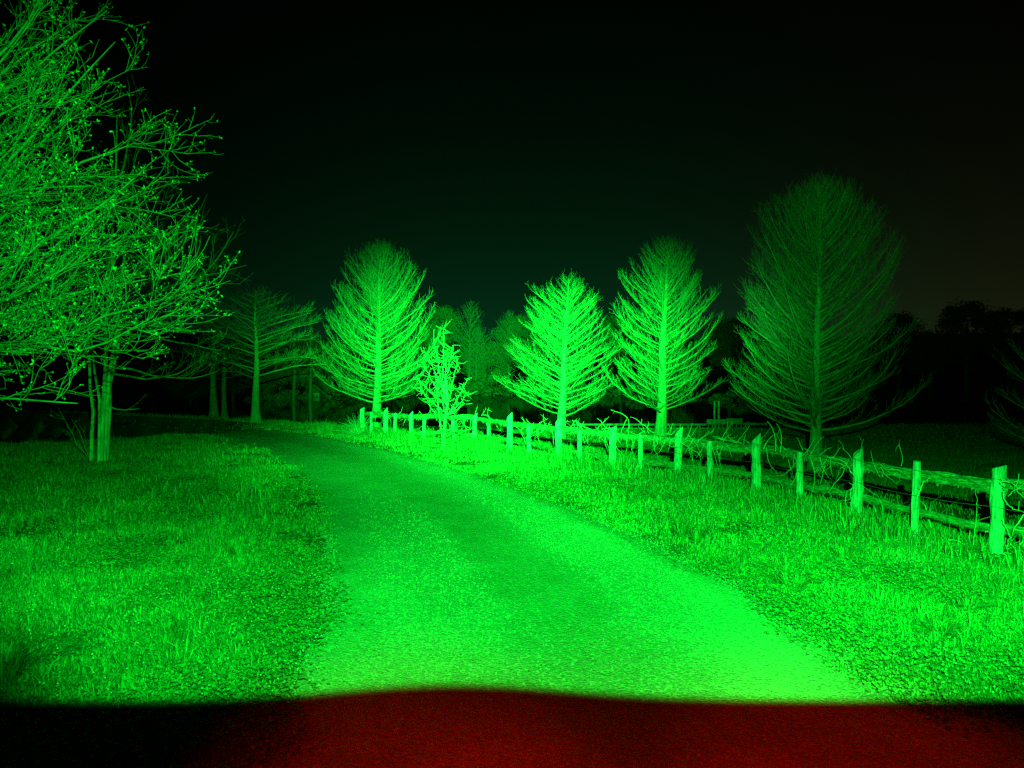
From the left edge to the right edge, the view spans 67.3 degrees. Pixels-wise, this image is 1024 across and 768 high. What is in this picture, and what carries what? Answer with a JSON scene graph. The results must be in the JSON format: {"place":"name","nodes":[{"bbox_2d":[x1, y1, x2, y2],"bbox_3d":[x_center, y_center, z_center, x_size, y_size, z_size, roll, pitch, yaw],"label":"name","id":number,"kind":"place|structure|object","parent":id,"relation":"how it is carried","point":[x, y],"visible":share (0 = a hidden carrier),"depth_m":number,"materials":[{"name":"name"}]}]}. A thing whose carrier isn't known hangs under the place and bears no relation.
{"place":"outdoors","nodes":[
{"label":"outdoors","id":0,"kind":"place"},
{"bbox_2d":[207,396,800,431],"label":"water","id":1,"kind":"structure","parent":0,"point":[325,409],"depth_m":74.84,"materials":[{"name":"liquid"}]},
{"bbox_2d":[572,401,767,430],"bbox_3d":[9.254,2.235,46.217,11.432,2.484,2.400,0,0,0],"label":"wooden dock","id":2,"kind":"object","parent":1,"relation":"in","point":[719,421],"visible":0.52,"depth_m":45.07,"materials":[{"name":"wood"}]},
{"bbox_2d":[0,328,1023,767],"bbox_3d":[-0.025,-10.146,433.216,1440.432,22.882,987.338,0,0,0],"label":"ground","id":3,"kind":"structure","parent":0,"point":[944,404],"depth_m":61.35,"materials":[{"name":"green plant"}]},
{"bbox_2d":[0,0,239,410],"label":"spreading tree","id":4,"kind":"object","parent":3,"relation":"on","point":[25,253],"visible":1,"depth_m":9.13,"materials":[{"name":"green plant"}]},
{"bbox_2d":[34,75,251,462],"bbox_3d":[-9.273,-2.823,19.004,5.066,9.640,3.266,0,0,22],"label":"crape myrtle","id":5,"kind":"object","parent":3,"relation":"on","point":[105,407],"visible":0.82,"depth_m":18.99,"materials":[{"name":"green plant"}]},
{"bbox_2d":[160,348,221,404],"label":"dense tree","id":6,"kind":"object","parent":3,"relation":"on","point":[179,387],"visible":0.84,"depth_m":83.03,"materials":[{"name":"green plant"}]},
{"bbox_2d":[176,304,253,417],"bbox_3d":[-19.437,-1.391,50.100,5.033,7.807,4.978,0,0,-31],"label":"cypress tree","id":7,"kind":"object","parent":3,"relation":"on","point":[213,408],"visible":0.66,"depth_m":49.84,"materials":[{"name":"green plant"}]},
{"bbox_2d":[187,303,260,418],"bbox_3d":[-20.689,-1.596,55.955,5.312,8.801,5.376,0,0,0],"label":"cypress tree","id":8,"kind":"object","parent":3,"relation":"on","point":[224,412],"visible":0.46,"depth_m":55.87,"materials":[{"name":"green plant"}]},
{"bbox_2d":[204,340,267,402],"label":"dense tree","id":9,"kind":"object","parent":3,"relation":"on","point":[234,384],"visible":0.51,"depth_m":99.41,"materials":[{"name":"green plant"}]},
{"bbox_2d":[161,285,335,422],"bbox_3d":[-12.592,-1.444,38.327,7.704,6.987,7.708,0,0,0],"label":"cypress tree","id":10,"kind":"object","parent":3,"relation":"on","point":[255,414],"visible":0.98,"depth_m":37.85,"materials":[{"name":"green plant"}]},
{"bbox_2d":[238,338,285,386],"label":"cypress tree","id":11,"kind":"object","parent":3,"relation":"on","point":[267,376],"visible":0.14,"depth_m":117.93,"materials":[{"name":"green plant"}]},
{"bbox_2d":[242,349,299,393],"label":"dense tree","id":12,"kind":"object","parent":3,"relation":"on","point":[285,373],"visible":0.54,"depth_m":126.58,"materials":[{"name":"green plant"}]},
{"bbox_2d":[279,295,308,399],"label":"dead tree","id":13,"kind":"object","parent":3,"relation":"on","point":[294,378],"visible":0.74,"depth_m":109.84,"materials":[{"name":"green plant"}]},
{"bbox_2d":[272,331,333,391],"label":"dense tree","id":14,"kind":"object","parent":3,"relation":"on","point":[302,372],"visible":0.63,"depth_m":136.52,"materials":[{"name":"green plant"}]},
{"bbox_2d":[295,306,328,399],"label":"dead tree","id":15,"kind":"object","parent":3,"relation":"on","point":[310,373],"visible":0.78,"depth_m":111.86,"materials":[{"name":"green plant"}]},
{"bbox_2d":[304,381,338,396],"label":"shrub","id":16,"kind":"object","parent":3,"relation":"on","point":[317,387],"visible":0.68,"depth_m":130.80,"materials":[{"name":"green plant"}]},
{"bbox_2d":[316,336,373,382],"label":"dense tree","id":17,"kind":"object","parent":3,"relation":"on","point":[328,375],"visible":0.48,"depth_m":148.24,"materials":[{"name":"green plant"}]},
{"bbox_2d":[321,380,371,396],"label":"shrub","id":18,"kind":"object","parent":3,"relation":"on","point":[341,393],"visible":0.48,"depth_m":133.06,"materials":[{"name":"green plant"}]},
{"bbox_2d":[334,412,381,438],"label":"bush","id":19,"kind":"object","parent":3,"relation":"on","point":[354,432],"visible":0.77,"depth_m":27.48,"materials":[{"name":"green plant"}]},
{"bbox_2d":[354,382,390,395],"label":"shrub","id":20,"kind":"object","parent":3,"relation":"on","point":[373,390],"visible":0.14,"depth_m":136.24,"materials":[{"name":"green plant"}]},
{"bbox_2d":[307,238,445,426],"bbox_3d":[-7.654,-2.766,42.746,7.914,10.881,6.771,0,0,0],"label":"cypress tree","id":21,"kind":"object","parent":3,"relation":"on","point":[380,331],"visible":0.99,"depth_m":42.69,"materials":[{"name":"green plant"}]},
{"bbox_2d":[381,380,419,395],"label":"shrub","id":22,"kind":"object","parent":3,"relation":"on","point":[402,387],"visible":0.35,"depth_m":139.69,"materials":[{"name":"green plant"}]},
{"bbox_2d":[382,341,429,385],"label":"dense tree","id":23,"kind":"object","parent":3,"relation":"on","point":[418,357],"visible":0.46,"depth_m":154.25,"materials":[{"name":"green plant"}]},
{"bbox_2d":[415,387,437,395],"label":"shrub","id":24,"kind":"object","parent":3,"relation":"on","point":[426,390],"visible":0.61,"depth_m":139.86,"materials":[{"name":"green plant"}]},
{"bbox_2d":[415,304,465,385],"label":"dense tree","id":25,"kind":"object","parent":3,"relation":"on","point":[434,328],"visible":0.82,"depth_m":148.75,"materials":[{"name":"green plant"}]},
{"bbox_2d":[410,320,481,451],"bbox_3d":[-1.909,0.219,22.039,2.015,4.097,1.623,0,0,-9],"label":"sapling","id":26,"kind":"object","parent":3,"relation":"on","point":[446,386],"visible":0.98,"depth_m":21.91,"materials":[{"name":"green plant"}]},
{"bbox_2d":[437,384,466,395],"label":"shrub","id":27,"kind":"object","parent":3,"relation":"on","point":[455,393],"visible":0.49,"depth_m":140.64,"materials":[{"name":"green plant"}]},
{"bbox_2d":[444,302,493,394],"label":"cypress tree","id":28,"kind":"object","parent":3,"relation":"on","point":[469,357],"visible":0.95,"depth_m":142.25,"materials":[{"name":"green plant"}]},
{"bbox_2d":[459,326,492,394],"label":"cypress tree","id":29,"kind":"object","parent":3,"relation":"on","point":[476,370],"visible":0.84,"depth_m":143.77,"materials":[{"name":"green plant"}]},
{"bbox_2d":[464,379,497,395],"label":"shrub","id":30,"kind":"object","parent":3,"relation":"on","point":[480,386],"visible":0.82,"depth_m":140.28,"materials":[{"name":"green plant"}]},
{"bbox_2d":[458,341,517,388],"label":"dense tree","id":31,"kind":"object","parent":3,"relation":"on","point":[493,357],"visible":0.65,"depth_m":150.85,"materials":[{"name":"green plant"}]},
{"bbox_2d":[482,382,525,395],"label":"shrub","id":32,"kind":"object","parent":3,"relation":"on","point":[498,389],"visible":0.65,"depth_m":140.38,"materials":[{"name":"green plant"}]},
{"bbox_2d":[0,420,1023,685],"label":"tall grass","id":33,"kind":"structure","parent":3,"relation":"on","point":[10,662],"depth_m":11.03,"materials":[{"name":"green plant"}]},
{"bbox_2d":[488,309,535,384],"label":"cypress tree","id":34,"kind":"object","parent":3,"relation":"on","point":[508,367],"visible":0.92,"depth_m":146.70,"materials":[{"name":"green plant"}]},
{"bbox_2d":[0,470,1023,767],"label":"clover","id":35,"kind":"object","parent":3,"relation":"on","point":[312,610],"depth_m":6.66,"materials":[{"name":"green plant"}]},
{"bbox_2d":[491,312,545,380],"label":"dense tree","id":36,"kind":"object","parent":3,"relation":"on","point":[523,319],"visible":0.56,"depth_m":156.68,"materials":[{"name":"green plant"}]},
{"bbox_2d":[508,380,550,395],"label":"shrub","id":37,"kind":"object","parent":3,"relation":"on","point":[525,392],"visible":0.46,"depth_m":140.24,"materials":[{"name":"green plant"}]},
{"bbox_2d":[491,272,621,440],"bbox_3d":[1.995,-1.366,37.582,6.770,8.491,6.162,0,0,24],"label":"cypress tree","id":38,"kind":"object","parent":3,"relation":"on","point":[561,399],"visible":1,"depth_m":37.32,"materials":[{"name":"green plant"}]},
{"bbox_2d":[536,340,595,382],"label":"dense tree","id":39,"kind":"object","parent":3,"relation":"on","point":[587,369],"visible":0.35,"depth_m":158.80,"materials":[{"name":"green plant"}]},
{"bbox_2d":[568,383,601,395],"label":"shrub","id":40,"kind":"object","parent":3,"relation":"on","point":[582,385],"visible":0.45,"depth_m":139.10,"materials":[{"name":"green plant"}]},
{"bbox_2d":[597,386,625,395],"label":"shrub","id":41,"kind":"object","parent":3,"relation":"on","point":[608,390],"visible":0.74,"depth_m":138.68,"materials":[{"name":"green plant"}]},
{"bbox_2d":[597,312,649,385],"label":"dense tree","id":42,"kind":"object","parent":3,"relation":"on","point":[615,327],"visible":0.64,"depth_m":155.34,"materials":[{"name":"green plant"}]},
{"bbox_2d":[624,384,645,396],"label":"shrub","id":43,"kind":"object","parent":3,"relation":"on","point":[632,391],"visible":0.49,"depth_m":132.73,"materials":[{"name":"green plant"}]},
{"bbox_2d":[640,387,685,397],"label":"shrub","id":44,"kind":"object","parent":3,"relation":"on","point":[672,392],"visible":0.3,"depth_m":125.88,"materials":[{"name":"green plant"}]},
{"bbox_2d":[601,234,732,436],"bbox_3d":[7.794,-2.377,38.572,5.363,10.547,7.078,0,1,43],"label":"cypress tree","id":45,"kind":"object","parent":3,"relation":"on","point":[661,408],"visible":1,"depth_m":38.24,"materials":[{"name":"green plant"}]},
{"bbox_2d":[645,335,705,381],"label":"dense tree","id":46,"kind":"object","parent":3,"relation":"on","point":[685,346],"visible":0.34,"depth_m":155.95,"materials":[{"name":"green plant"}]},
{"bbox_2d":[360,407,1023,556],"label":"rail fence","id":47,"kind":"object","parent":3,"relation":"on","point":[995,529],"visible":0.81,"depth_m":12.50,"materials":[{"name":"brown wood"}]},
{"bbox_2d":[375,404,431,420],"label":"vine","id":48,"kind":"object","parent":47,"relation":"attached to","point":[405,419],"visible":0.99,"depth_m":24.89,"materials":[{"name":"green plant"}]},
{"bbox_2d":[452,408,497,430],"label":"vine","id":49,"kind":"object","parent":47,"relation":"attached to","point":[470,419],"visible":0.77,"depth_m":23.77,"materials":[{"name":"green plant"}]},
{"bbox_2d":[513,414,575,449],"bbox_3d":[0.591,1.215,20.004,0.845,0.892,3.506,0,0,-27],"label":"vine","id":50,"kind":"object","parent":47,"relation":"attached to","point":[542,430],"visible":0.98,"depth_m":19.74,"materials":[{"name":"green plant"}]},
{"bbox_2d":[552,417,628,458],"bbox_3d":[1.841,1.225,17.892,0.575,0.928,2.353,0,1,-38],"label":"vine","id":51,"kind":"object","parent":47,"relation":"attached to","point":[595,433],"visible":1,"depth_m":17.74,"materials":[{"name":"green plant"}]},
{"bbox_2d":[612,410,695,455],"bbox_3d":[2.927,1.138,16.349,1.051,1.158,3.038,0,0,-30],"label":"vine","id":52,"kind":"object","parent":47,"relation":"attached to","point":[668,433],"visible":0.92,"depth_m":16.28,"materials":[{"name":"green plant"}]},
{"bbox_2d":[654,422,761,469],"bbox_3d":[3.769,1.230,15.082,2.391,1.041,0.733,0,1,42],"label":"vine","id":53,"kind":"object","parent":47,"relation":"attached to","point":[722,438],"visible":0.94,"depth_m":14.95,"materials":[{"name":"green plant"}]},
{"bbox_2d":[719,421,804,487],"bbox_3d":[4.395,1.161,13.953,0.781,1.055,2.796,0,0,0],"label":"vine","id":54,"kind":"object","parent":47,"relation":"attached to","point":[765,445],"visible":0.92,"depth_m":13.49,"materials":[{"name":"green plant"}]},
{"bbox_2d":[781,436,875,494],"bbox_3d":[4.937,1.265,11.793,0.890,0.976,1.433,0,1,-43],"label":"vine","id":55,"kind":"object","parent":47,"relation":"attached to","point":[822,466],"visible":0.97,"depth_m":11.86,"materials":[{"name":"green plant"}]},
{"bbox_2d":[827,456,855,514],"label":"vine","id":56,"kind":"object","parent":47,"relation":"attached to","point":[845,500],"visible":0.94,"depth_m":11.11,"materials":[{"name":"green plant"}]},
{"bbox_2d":[868,440,902,480],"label":"vine","id":57,"kind":"object","parent":47,"relation":"attached to","point":[885,468],"visible":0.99,"depth_m":10.65,"materials":[{"name":"green plant"}]},
{"bbox_2d":[915,478,929,499],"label":"vine","id":58,"kind":"object","parent":47,"relation":"attached to","point":[916,498],"visible":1,"depth_m":9.80,"materials":[{"name":"green plant"}]},
{"bbox_2d":[698,393,733,400],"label":"shrub","id":59,"kind":"object","parent":3,"relation":"on","point":[716,397],"visible":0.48,"depth_m":109.22,"materials":[{"name":"green plant"}]},
{"bbox_2d":[700,313,762,382],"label":"dense tree","id":60,"kind":"object","parent":3,"relation":"on","point":[723,331],"visible":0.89,"depth_m":148.77,"materials":[{"name":"green plant"}]},
{"bbox_2d":[726,387,760,400],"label":"shrub","id":61,"kind":"object","parent":3,"relation":"on","point":[734,394],"visible":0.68,"depth_m":108.69,"materials":[{"name":"green plant"}]},
{"bbox_2d":[764,334,850,379],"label":"dense tree","id":62,"kind":"object","parent":3,"relation":"on","point":[782,366],"visible":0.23,"depth_m":151.08,"materials":[{"name":"green plant"}]},
{"bbox_2d":[721,169,932,472],"bbox_3d":[9.987,-1.960,24.608,6.215,9.730,5.769,0,0,0],"label":"tree","id":63,"kind":"object","parent":3,"relation":"on","point":[815,386],"visible":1,"depth_m":24.12,"materials":[{"name":"green plant"}]},
{"bbox_2d":[863,310,928,385],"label":"dense tree","id":64,"kind":"object","parent":3,"relation":"on","point":[904,320],"visible":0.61,"depth_m":127.26,"materials":[{"name":"green plant"}]},
{"bbox_2d":[917,489,990,547],"bbox_3d":[5.188,1.690,9.263,1.190,0.909,0.518,0,0,0],"label":"vine","id":65,"kind":"object","parent":3,"relation":"on","point":[974,529],"visible":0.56,"depth_m":9.40,"materials":[{"name":"green plant"}]},
{"bbox_2d":[932,296,998,401],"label":"dense tree","id":66,"kind":"object","parent":3,"relation":"on","point":[955,325],"visible":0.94,"depth_m":91.67,"materials":[{"name":"green plant"}]},
{"bbox_2d":[978,306,1023,403],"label":"dense tree","id":67,"kind":"object","parent":3,"relation":"on","point":[1001,345],"visible":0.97,"depth_m":87.68,"materials":[{"name":"green plant"}]},
{"bbox_2d":[985,339,1023,440],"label":"cypress tree","id":68,"kind":"object","parent":3,"relation":"on","point":[1009,398],"visible":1,"depth_m":22.35,"materials":[{"name":"green plant"}]},
{"bbox_2d":[999,475,1023,560],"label":"vine","id":69,"kind":"object","parent":3,"relation":"on","point":[1016,489],"visible":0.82,"depth_m":8.69,"materials":[{"name":"green plant"}]},
{"bbox_2d":[0,0,1023,339],"label":"sky","id":70,"kind":"structure","parent":0,"point":[510,146],"materials":[{"name":"black"}]},
{"bbox_2d":[1,415,1023,767],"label":"road","id":71,"kind":"structure","parent":0,"point":[349,469],"depth_m":5.70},
{"bbox_2d":[160,437,1023,707],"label":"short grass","id":72,"kind":"structure","parent":0,"point":[592,562],"depth_m":7.65,"materials":[{"name":"green plant"}]},
{"bbox_2d":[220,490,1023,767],"bbox_3d":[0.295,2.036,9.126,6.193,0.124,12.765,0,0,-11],"label":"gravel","id":73,"kind":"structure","parent":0,"point":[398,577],"depth_m":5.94,"materials":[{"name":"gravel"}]}
]}

